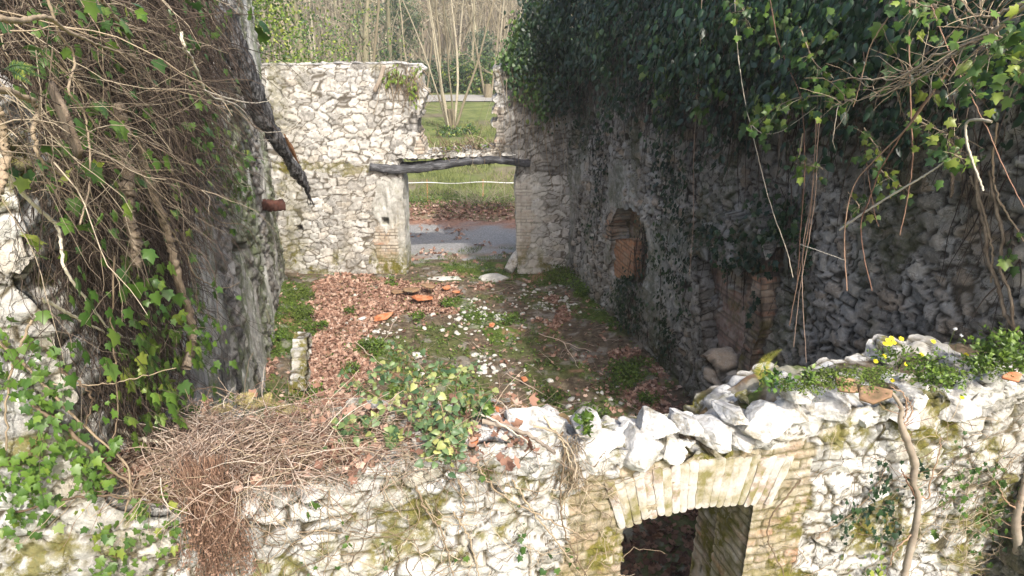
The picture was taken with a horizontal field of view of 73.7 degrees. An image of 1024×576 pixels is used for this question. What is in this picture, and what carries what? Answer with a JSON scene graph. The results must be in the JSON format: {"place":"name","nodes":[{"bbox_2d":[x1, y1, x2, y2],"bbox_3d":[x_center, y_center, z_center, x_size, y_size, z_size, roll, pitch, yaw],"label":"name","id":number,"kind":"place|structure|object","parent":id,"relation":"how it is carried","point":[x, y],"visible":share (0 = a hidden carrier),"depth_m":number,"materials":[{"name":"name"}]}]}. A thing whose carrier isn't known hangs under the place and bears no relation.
{"place":"outdoors","nodes":[
{"label":"outdoors","id":0,"kind":"place"},
{"bbox_2d":[258,0,530,221],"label":"ground","id":1,"kind":"structure","parent":0,"point":[471,111],"depth_m":29.57,"materials":[{"name":"plant"}]},
{"bbox_2d":[0,0,287,429],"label":"plastered wall","id":2,"kind":"structure","parent":1,"relation":"on","point":[258,289],"depth_m":8.93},
{"bbox_2d":[0,0,271,324],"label":"ivy","id":3,"kind":"object","parent":2,"relation":"attached to","point":[92,9],"visible":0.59,"depth_m":2.47,"materials":[{"name":"green plant"}]},
{"bbox_2d":[0,0,307,503],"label":"dead ivy","id":4,"kind":"object","parent":2,"relation":"attached to","point":[171,141],"visible":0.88,"depth_m":3.01,"materials":[{"name":"brown plant"}]},
{"bbox_2d":[4,60,44,85],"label":"fern","id":5,"kind":"object","parent":4,"relation":"attached to","point":[19,69],"visible":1,"depth_m":1.43,"materials":[{"name":"green plant"}]},
{"bbox_2d":[48,81,82,158],"bbox_3d":[-1.290,-0.486,1.971,0.016,0.206,0.219,-19,29,-40],"label":"bark scrap","id":6,"kind":"object","parent":4,"relation":"attached to","point":[63,115],"visible":0.9,"depth_m":1.95,"materials":[{"name":"wood"}]},
{"bbox_2d":[213,5,314,206],"bbox_3d":[-3.271,-2.252,9.315,0.421,2.954,2.232,0,22,0],"label":"burnt rafter","id":7,"kind":"object","parent":2,"relation":"attached to","point":[294,168],"visible":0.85,"depth_m":8.89,"materials":[{"name":"brown wood"}]},
{"bbox_2d":[262,199,285,211],"bbox_3d":[-4.072,-1.412,11.586,0.414,0.240,0.215,-13,25,-29],"label":"beam stub","id":8,"kind":"object","parent":2,"relation":"attached to","point":[268,205],"visible":0.94,"depth_m":11.53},
{"bbox_2d":[252,0,317,62],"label":"shrub","id":9,"kind":"object","parent":1,"relation":"on","point":[273,22],"visible":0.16,"depth_m":16.55,"materials":[{"name":"green plant"}]},
{"bbox_2d":[260,0,365,62],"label":"ivied tree","id":10,"kind":"object","parent":1,"relation":"on","point":[297,16],"visible":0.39,"depth_m":23.46,"materials":[{"name":"green plant"}]},
{"bbox_2d":[282,9,355,62],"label":"shrub","id":11,"kind":"object","parent":1,"relation":"on","point":[330,48],"visible":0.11,"depth_m":19.84,"materials":[{"name":"green plant"}]},
{"bbox_2d":[254,0,387,61],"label":"bare tree","id":12,"kind":"object","parent":1,"relation":"on","point":[346,39],"visible":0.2,"depth_m":28.28,"materials":[{"name":"beige plant"}]},
{"bbox_2d":[296,0,391,61],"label":"bare tree","id":13,"kind":"object","parent":1,"relation":"on","point":[335,23],"visible":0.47,"depth_m":46.64,"materials":[{"name":"beige plant"}]},
{"bbox_2d":[268,0,464,123],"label":"bare tree","id":14,"kind":"object","parent":1,"relation":"on","point":[376,34],"visible":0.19,"depth_m":22.64,"materials":[{"name":"beige plant"}]},
{"bbox_2d":[314,0,419,61],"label":"ivied tree","id":15,"kind":"object","parent":1,"relation":"on","point":[365,44],"visible":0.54,"depth_m":28.27,"materials":[{"name":"green plant"}]},
{"bbox_2d":[346,0,428,62],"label":"evergreen tree","id":16,"kind":"object","parent":1,"relation":"on","point":[406,17],"visible":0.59,"depth_m":41.18,"materials":[{"name":"green plant"}]},
{"bbox_2d":[339,0,437,105],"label":"bare tree","id":17,"kind":"object","parent":1,"relation":"on","point":[402,24],"visible":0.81,"depth_m":38.37,"materials":[{"name":"beige plant"}]},
{"bbox_2d":[356,0,421,61],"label":"bare tree","id":18,"kind":"object","parent":1,"relation":"on","point":[388,25],"visible":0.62,"depth_m":35.52,"materials":[{"name":"beige plant"}]},
{"bbox_2d":[255,0,576,74],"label":"distant wood","id":19,"kind":"object","parent":1,"relation":"on","point":[330,8],"visible":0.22,"depth_m":62.84,"materials":[{"name":"beige plant"}]},
{"bbox_2d":[398,52,489,92],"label":"shrub","id":20,"kind":"object","parent":1,"relation":"on","point":[446,86],"visible":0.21,"depth_m":47.10,"materials":[{"name":"green plant"}]},
{"bbox_2d":[370,0,520,129],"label":"coppiced tree","id":21,"kind":"object","parent":1,"relation":"on","point":[450,119],"visible":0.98,"depth_m":30.70,"materials":[{"name":"beige plant"}]},
{"bbox_2d":[415,0,491,78],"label":"bare tree","id":22,"kind":"object","parent":1,"relation":"on","point":[449,31],"visible":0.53,"depth_m":48.61,"materials":[{"name":"beige plant"}]},
{"bbox_2d":[427,123,479,137],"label":"shrub","id":23,"kind":"object","parent":1,"relation":"on","point":[442,133],"visible":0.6,"depth_m":29.77,"materials":[{"name":"green plant"}]},
{"bbox_2d":[426,95,492,101],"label":"lane","id":24,"kind":"structure","parent":1,"relation":"on","point":[468,98],"depth_m":43.51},
{"bbox_2d":[409,198,514,266],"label":"bank leaves","id":25,"kind":"object","parent":1,"relation":"on","point":[476,210],"visible":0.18,"depth_m":17.98,"materials":[{"name":"brown plant"}]},
{"bbox_2d":[409,174,514,216],"bbox_3d":[0.004,-2.569,18.517,6.076,1.214,2.343,0,22,0],"label":"brushwood","id":26,"kind":"object","parent":1,"relation":"on","point":[489,200],"visible":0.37,"depth_m":18.48,"materials":[{"name":"brown plant"}]},
{"bbox_2d":[433,46,501,94],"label":"shrub","id":27,"kind":"object","parent":1,"relation":"on","point":[477,87],"visible":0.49,"depth_m":46.47,"materials":[{"name":"green plant"}]},
{"bbox_2d":[451,24,496,78],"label":"evergreen tree","id":28,"kind":"object","parent":1,"relation":"on","point":[487,44],"visible":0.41,"depth_m":54.19,"materials":[{"name":"green plant"}]},
{"bbox_2d":[454,0,523,97],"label":"bare tree","id":29,"kind":"object","parent":1,"relation":"on","point":[486,92],"visible":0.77,"depth_m":43.53,"materials":[{"name":"beige plant"}]},
{"bbox_2d":[0,73,1023,575],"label":"stone wall","id":30,"kind":"structure","parent":1,"relation":"on","point":[720,457],"depth_m":3.84,"materials":[{"name":"stone"}]},
{"bbox_2d":[0,256,199,575],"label":"ivy","id":31,"kind":"object","parent":30,"relation":"attached to","point":[32,475],"visible":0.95,"depth_m":2.93,"materials":[{"name":"green plant"}]},
{"bbox_2d":[46,228,241,451],"bbox_3d":[-1.766,0.273,3.559,0.517,1.689,2.093,-5,22,-13],"label":"ivy","id":32,"kind":"object","parent":30,"relation":"attached to","point":[112,372],"visible":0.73,"depth_m":3.17,"materials":[{"name":"green plant"}]},
{"bbox_2d":[162,453,267,575],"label":"dead fern","id":33,"kind":"object","parent":30,"relation":"attached to","point":[207,535],"visible":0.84,"depth_m":3.17,"materials":[{"name":"plant"}]},
{"bbox_2d":[207,392,305,414],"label":"fern","id":34,"kind":"object","parent":30,"relation":"on","point":[269,401],"visible":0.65,"depth_m":3.73,"materials":[{"name":"plant"}]},
{"bbox_2d":[218,426,342,493],"bbox_3d":[-1.231,0.841,3.336,0.866,0.186,0.343,7,23,18],"label":"dead fern","id":35,"kind":"object","parent":30,"relation":"on","point":[260,460],"visible":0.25,"depth_m":3.28,"materials":[{"name":"plant"}]},
{"bbox_2d":[23,354,594,570],"bbox_3d":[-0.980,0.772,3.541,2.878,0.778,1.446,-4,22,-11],"label":"dead stalks","id":36,"kind":"object","parent":30,"relation":"on","point":[193,444],"visible":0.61,"depth_m":3.26,"materials":[{"name":"plant"}]},
{"bbox_2d":[110,382,541,491],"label":"wall top leaves","id":37,"kind":"object","parent":30,"relation":"on","point":[508,463],"visible":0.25,"depth_m":3.42,"materials":[{"name":"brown plant"}]},
{"bbox_2d":[382,425,403,449],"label":"plant","id":38,"kind":"object","parent":30,"relation":"on","point":[394,432],"visible":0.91,"depth_m":3.40,"materials":[{"name":"green plant"}]},
{"bbox_2d":[322,340,498,477],"bbox_3d":[-0.565,0.560,3.815,0.987,0.342,1.356,0,22,0],"label":"bramble","id":39,"kind":"object","parent":30,"relation":"on","point":[435,423],"visible":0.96,"depth_m":3.55,"materials":[{"name":"plant"}]},
{"bbox_2d":[459,395,494,419],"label":"plant","id":40,"kind":"object","parent":30,"relation":"on","point":[488,409],"visible":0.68,"depth_m":3.61,"materials":[{"name":"green plant"}]},
{"bbox_2d":[482,418,555,454],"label":"fallen branch","id":41,"kind":"object","parent":30,"relation":"on","point":[519,431],"visible":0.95,"depth_m":3.49,"materials":[{"name":"wood"}]},
{"bbox_2d":[543,434,603,507],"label":"root tuft","id":42,"kind":"object","parent":30,"relation":"hanging from","point":[569,466],"visible":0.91,"depth_m":3.63,"materials":[{"name":"plant"}]},
{"bbox_2d":[153,396,1013,575],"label":"creeper","id":43,"kind":"object","parent":30,"relation":"attached to","point":[482,476],"visible":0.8,"depth_m":3.62,"materials":[{"name":"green plant"}]},
{"bbox_2d":[572,408,594,437],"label":"plant","id":44,"kind":"object","parent":30,"relation":"on","point":[586,416],"visible":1,"depth_m":3.56,"materials":[{"name":"green plant"}]},
{"bbox_2d":[753,362,800,393],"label":"plant","id":45,"kind":"object","parent":30,"relation":"on","point":[771,375],"visible":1,"depth_m":3.72,"materials":[{"name":"green plant"}]},
{"bbox_2d":[798,364,820,390],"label":"plant","id":46,"kind":"object","parent":30,"relation":"on","point":[810,379],"visible":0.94,"depth_m":3.79,"materials":[{"name":"green plant"}]},
{"bbox_2d":[830,457,929,548],"bbox_3d":[2.283,1.393,4.281,0.636,0.729,0.176,-3,22,-8],"label":"ivy","id":47,"kind":"object","parent":30,"relation":"attached to","point":[884,510],"visible":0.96,"depth_m":4.25,"materials":[{"name":"green plant"}]},
{"bbox_2d":[777,355,1013,398],"bbox_3d":[2.276,0.489,3.931,1.689,0.039,0.431,-3,22,-7],"label":"wall top moss","id":48,"kind":"object","parent":30,"relation":"on","point":[863,375],"depth_m":3.87,"materials":[{"name":"plant"}]},
{"bbox_2d":[858,384,892,404],"bbox_3d":[1.993,0.585,3.747,0.170,0.071,0.123,9,23,22],"label":"roof tile","id":49,"kind":"object","parent":48,"relation":"on","point":[881,394],"visible":0.98,"depth_m":3.74,"materials":[{"name":"ceramic"}]},
{"bbox_2d":[898,347,966,395],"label":"plant","id":50,"kind":"object","parent":48,"relation":"on","point":[935,373],"visible":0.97,"depth_m":3.82,"materials":[{"name":"green plant"}]},
{"bbox_2d":[853,336,968,398],"bbox_3d":[2.509,0.545,4.179,0.876,0.575,0.258,-1,22,-3],"label":"flowering plant","id":51,"kind":"object","parent":30,"relation":"on","point":[884,356],"visible":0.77,"depth_m":4.10,"materials":[{"name":"green plant"}]},
{"bbox_2d":[879,386,945,575],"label":"sapling","id":52,"kind":"object","parent":30,"relation":"on","point":[912,537],"visible":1,"depth_m":4.16,"materials":[{"name":"grey plant"}]},
{"bbox_2d":[841,400,1023,575],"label":"ivy","id":53,"kind":"object","parent":30,"relation":"attached to","point":[999,507],"visible":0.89,"depth_m":4.48,"materials":[{"name":"green plant"}]},
{"bbox_2d":[956,349,1003,379],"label":"plant","id":54,"kind":"object","parent":30,"relation":"on","point":[975,361],"visible":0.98,"depth_m":4.00,"materials":[{"name":"green plant"}]},
{"bbox_2d":[960,322,1023,373],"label":"plant","id":55,"kind":"object","parent":30,"relation":"on","point":[1009,344],"visible":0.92,"depth_m":4.05,"materials":[{"name":"green plant"}]},
{"bbox_2d":[565,0,1023,575],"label":"rubble wall","id":56,"kind":"structure","parent":1,"relation":"on","point":[719,344],"depth_m":6.75,"materials":[{"name":"stone"}]},
{"bbox_2d":[579,116,609,283],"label":"ivy","id":57,"kind":"object","parent":56,"relation":"attached to","point":[602,199],"visible":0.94,"depth_m":11.65,"materials":[{"name":"green plant"}]},
{"bbox_2d":[604,266,647,348],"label":"ivy","id":58,"kind":"object","parent":56,"relation":"attached to","point":[620,289],"visible":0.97,"depth_m":10.53,"materials":[{"name":"green plant"}]},
{"bbox_2d":[627,217,648,305],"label":"ivy","id":59,"kind":"object","parent":56,"relation":"attached to","point":[644,251],"visible":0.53,"depth_m":10.26,"materials":[{"name":"green plant"}]},
{"bbox_2d":[647,141,703,376],"bbox_3d":[2.104,-0.374,9.222,0.323,3.356,1.400,-5,22,-13],"label":"ivy","id":60,"kind":"object","parent":56,"relation":"attached to","point":[663,322],"visible":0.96,"depth_m":9.04,"materials":[{"name":"green plant"}]},
{"bbox_2d":[691,218,754,309],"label":"ivy","id":61,"kind":"object","parent":56,"relation":"attached to","point":[715,230],"visible":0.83,"depth_m":7.65,"materials":[{"name":"green plant"}]},
{"bbox_2d":[499,0,1023,232],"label":"ivy","id":62,"kind":"object","parent":56,"relation":"attached to","point":[671,62],"visible":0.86,"depth_m":6.38,"materials":[{"name":"green plant"}]},
{"bbox_2d":[721,0,762,42],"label":"ivy spray","id":63,"kind":"object","parent":62,"relation":"attached to","point":[748,30],"visible":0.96,"depth_m":5.97,"materials":[{"name":"green plant"}]},
{"bbox_2d":[734,0,792,275],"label":"bramble cane","id":64,"kind":"object","parent":62,"relation":"hanging from","point":[756,148],"visible":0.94,"depth_m":5.97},
{"bbox_2d":[770,0,805,282],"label":"bramble cane","id":65,"kind":"object","parent":62,"relation":"attached to","point":[804,137],"visible":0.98,"depth_m":5.41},
{"bbox_2d":[746,81,855,145],"bbox_3d":[2.212,-1.330,5.348,0.431,0.580,1.204,-4,22,-10],"label":"ivy spray","id":66,"kind":"object","parent":62,"relation":"attached to","point":[785,106],"visible":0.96,"depth_m":5.30,"materials":[{"name":"green plant"}]},
{"bbox_2d":[783,133,827,185],"bbox_3d":[2.345,-0.985,5.356,0.264,0.399,0.533,0,22,0],"label":"ivy spray","id":67,"kind":"object","parent":62,"relation":"attached to","point":[808,166],"visible":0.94,"depth_m":5.44,"materials":[{"name":"green plant"}]},
{"bbox_2d":[797,26,855,100],"bbox_3d":[2.310,-1.665,5.055,0.259,0.504,0.706,-2,22,-4],"label":"ivy spray","id":68,"kind":"object","parent":62,"relation":"attached to","point":[825,84],"visible":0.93,"depth_m":5.14,"materials":[{"name":"green plant"}]},
{"bbox_2d":[843,191,880,228],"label":"ivy spray","id":69,"kind":"object","parent":62,"relation":"attached to","point":[860,202],"visible":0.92,"depth_m":5.24,"materials":[{"name":"green plant"}]},
{"bbox_2d":[846,125,892,169],"bbox_3d":[2.545,-0.999,4.857,0.237,0.304,0.285,-17,27,-36],"label":"ivy spray","id":70,"kind":"object","parent":62,"relation":"attached to","point":[868,156],"visible":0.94,"depth_m":4.86,"materials":[{"name":"green plant"}]},
{"bbox_2d":[871,163,914,206],"bbox_3d":[2.776,-0.750,5.007,0.252,0.294,0.415,-10,24,-24],"label":"ivy spray","id":71,"kind":"object","parent":62,"relation":"attached to","point":[878,187],"visible":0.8,"depth_m":5.04,"materials":[{"name":"green plant"}]},
{"bbox_2d":[879,0,964,46],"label":"ivy spray","id":72,"kind":"object","parent":62,"relation":"attached to","point":[924,6],"visible":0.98,"depth_m":4.06,"materials":[{"name":"green plant"}]},
{"bbox_2d":[903,103,983,166],"bbox_3d":[2.662,-0.950,4.245,0.318,0.408,0.603,-6,23,-16],"label":"ivy spray","id":73,"kind":"object","parent":62,"relation":"attached to","point":[934,139],"visible":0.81,"depth_m":4.23,"materials":[{"name":"green plant"}]},
{"bbox_2d":[926,138,985,190],"bbox_3d":[2.626,-0.733,4.053,0.289,0.316,0.210,8,23,18],"label":"ivy spray","id":74,"kind":"object","parent":62,"relation":"attached to","point":[953,164],"visible":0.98,"depth_m":4.02,"materials":[{"name":"green plant"}]},
{"bbox_2d":[739,178,815,328],"bbox_3d":[2.625,-0.168,6.901,0.436,1.878,1.042,-9,24,-22],"label":"ivy","id":75,"kind":"object","parent":56,"relation":"attached to","point":[792,231],"visible":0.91,"depth_m":6.71,"materials":[{"name":"green plant"}]},
{"bbox_2d":[801,0,1023,149],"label":"bare branch","id":76,"kind":"object","parent":56,"relation":"attached to","point":[978,38],"visible":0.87,"depth_m":3.90,"materials":[{"name":"wood"}]},
{"bbox_2d":[844,62,952,290],"bbox_3d":[2.437,-0.659,4.457,0.014,1.584,0.616,-5,22,-13],"label":"bramble cane","id":77,"kind":"object","parent":76,"relation":"attached to","point":[927,100],"visible":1,"depth_m":4.50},
{"bbox_2d":[860,75,946,290],"bbox_3d":[2.488,-0.655,4.457,0.014,1.451,0.451,-5,22,-13],"label":"bramble cane","id":78,"kind":"object","parent":76,"relation":"attached to","point":[919,108],"visible":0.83,"depth_m":4.60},
{"bbox_2d":[899,2,913,234],"bbox_3d":[2.519,-1.075,4.380,0.014,1.434,0.332,-5,22,-13],"label":"bramble cane","id":79,"kind":"object","parent":76,"relation":"hanging from","point":[911,136],"visible":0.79,"depth_m":4.33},
{"bbox_2d":[839,157,950,230],"bbox_3d":[2.521,-0.604,4.566,0.018,0.694,0.814,-5,22,-13],"label":"bramble cane","id":80,"kind":"object","parent":79,"relation":"attached to","point":[881,201],"visible":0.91,"depth_m":4.54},
{"bbox_2d":[931,75,995,117],"bbox_3d":[2.589,-1.105,3.931,0.283,0.228,0.250,-4,22,-10],"label":"ivy spray","id":81,"kind":"object","parent":76,"relation":"hanging from","point":[938,84],"visible":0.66,"depth_m":3.93,"materials":[{"name":"green plant"}]},
{"bbox_2d":[931,4,1023,207],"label":"bramble cane","id":82,"kind":"object","parent":76,"relation":"attached to","point":[982,121],"visible":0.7,"depth_m":3.82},
{"bbox_2d":[964,118,992,190],"bbox_3d":[2.653,-0.772,3.912,0.022,0.392,0.229,-5,22,-12],"label":"bramble cane","id":83,"kind":"object","parent":82,"relation":"attached to","point":[967,144],"visible":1,"depth_m":3.92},
{"bbox_2d":[946,1,1023,99],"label":"ivy spray","id":84,"kind":"object","parent":76,"relation":"attached to","point":[1014,38],"visible":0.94,"depth_m":3.53,"materials":[{"name":"green plant"}]},
{"bbox_2d":[978,48,1023,111],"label":"ivy spray","id":85,"kind":"object","parent":76,"relation":"hanging from","point":[1013,71],"visible":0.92,"depth_m":3.50,"materials":[{"name":"green plant"}]},
{"bbox_2d":[938,112,1023,338],"bbox_3d":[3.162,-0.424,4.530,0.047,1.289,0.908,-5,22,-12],"label":"climbing ivy","id":86,"kind":"object","parent":56,"relation":"attached to","point":[988,239],"visible":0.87,"depth_m":4.48,"materials":[{"name":"brown plant"}]},
{"bbox_2d":[403,118,515,204],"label":"meadow grass","id":87,"kind":"structure","parent":0,"point":[478,132],"depth_m":22.09,"materials":[{"name":"plant"}]},
{"bbox_2d":[409,218,515,268],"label":"gravel path","id":88,"kind":"structure","parent":0,"point":[502,233],"depth_m":16.23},
{"bbox_2d":[438,245,526,274],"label":"doorway grass","id":89,"kind":"structure","parent":88,"relation":"on","point":[479,259],"depth_m":14.78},
{"bbox_2d":[259,259,696,575],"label":"floor","id":90,"kind":"structure","parent":0,"point":[570,384],"depth_m":10.88,"materials":[{"name":"soil"}]},
{"bbox_2d":[280,303,313,321],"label":"weed","id":91,"kind":"object","parent":90,"relation":"on","point":[298,315],"visible":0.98,"depth_m":11.75,"materials":[{"name":"green plant"}]},
{"bbox_2d":[287,331,311,400],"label":"kerb wall","id":92,"kind":"structure","parent":90,"relation":"on","point":[300,351],"depth_m":10.15,"materials":[{"name":"stone"}]},
{"bbox_2d":[283,284,315,300],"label":"weed","id":93,"kind":"object","parent":90,"relation":"on","point":[306,292],"visible":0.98,"depth_m":12.69,"materials":[{"name":"green plant"}]},
{"bbox_2d":[357,337,387,353],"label":"weed","id":94,"kind":"object","parent":90,"relation":"on","point":[376,342],"visible":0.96,"depth_m":10.74,"materials":[{"name":"green plant"}]},
{"bbox_2d":[261,60,573,273],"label":"ruined wall","id":95,"kind":"structure","parent":90,"relation":"on","point":[340,136],"depth_m":13.17,"materials":[{"name":"white stone"}]},
{"bbox_2d":[373,59,449,118],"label":"ivy","id":96,"kind":"object","parent":95,"relation":"attached to","point":[400,81],"visible":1,"depth_m":12.49,"materials":[{"name":"green plant"}]},
{"bbox_2d":[369,155,530,173],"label":"wooden lintel","id":97,"kind":"structure","parent":95,"relation":"on","point":[422,166],"depth_m":13.07,"materials":[{"name":"wood"}]},
{"bbox_2d":[425,124,511,172],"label":"ivy","id":98,"kind":"object","parent":95,"relation":"attached to","point":[473,145],"visible":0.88,"depth_m":13.04,"materials":[{"name":"green plant"}]},
{"bbox_2d":[466,0,588,203],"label":"ivy","id":99,"kind":"object","parent":95,"relation":"attached to","point":[522,46],"visible":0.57,"depth_m":12.28,"materials":[{"name":"green plant"}]},
{"bbox_2d":[273,273,654,417],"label":"twig litter","id":100,"kind":"object","parent":90,"relation":"on","point":[484,341],"visible":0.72,"depth_m":10.84,"materials":[{"name":"plant"}]},
{"bbox_2d":[259,262,683,416],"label":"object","id":101,"kind":"structure","parent":90,"relation":"on","point":[370,353],"depth_m":11.18,"materials":[{"name":"plant"}]},
{"bbox_2d":[261,259,685,419],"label":"ground weeds","id":102,"kind":"object","parent":90,"relation":"on","point":[455,362],"visible":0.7,"depth_m":11.10,"materials":[{"name":"green plant"}]},
{"bbox_2d":[266,270,690,419],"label":"dead leaves","id":103,"kind":"object","parent":90,"relation":"on","point":[323,338],"visible":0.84,"depth_m":11.52,"materials":[{"name":"brown plant"}]},
{"bbox_2d":[535,262,574,283],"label":"weed","id":104,"kind":"object","parent":90,"relation":"on","point":[560,269],"visible":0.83,"depth_m":13.44,"materials":[{"name":"green plant"}]},
{"bbox_2d":[603,366,645,391],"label":"weed","id":105,"kind":"object","parent":90,"relation":"on","point":[623,381],"visible":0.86,"depth_m":9.73,"materials":[{"name":"green plant"}]},
{"bbox_2d":[602,354,658,377],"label":"weed","id":106,"kind":"object","parent":90,"relation":"on","point":[625,366],"visible":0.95,"depth_m":9.96,"materials":[{"name":"green plant"}]},
{"bbox_2d":[620,508,698,575],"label":"shaded leaves","id":107,"kind":"object","parent":90,"relation":"on","point":[684,558],"visible":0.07,"depth_m":6.77,"materials":[{"name":"plant"}]},
{"bbox_2d":[990,472,1023,555],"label":"sapling","id":108,"kind":"object","parent":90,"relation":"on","point":[1016,525],"visible":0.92,"depth_m":4.49,"materials":[{"name":"grey plant"}]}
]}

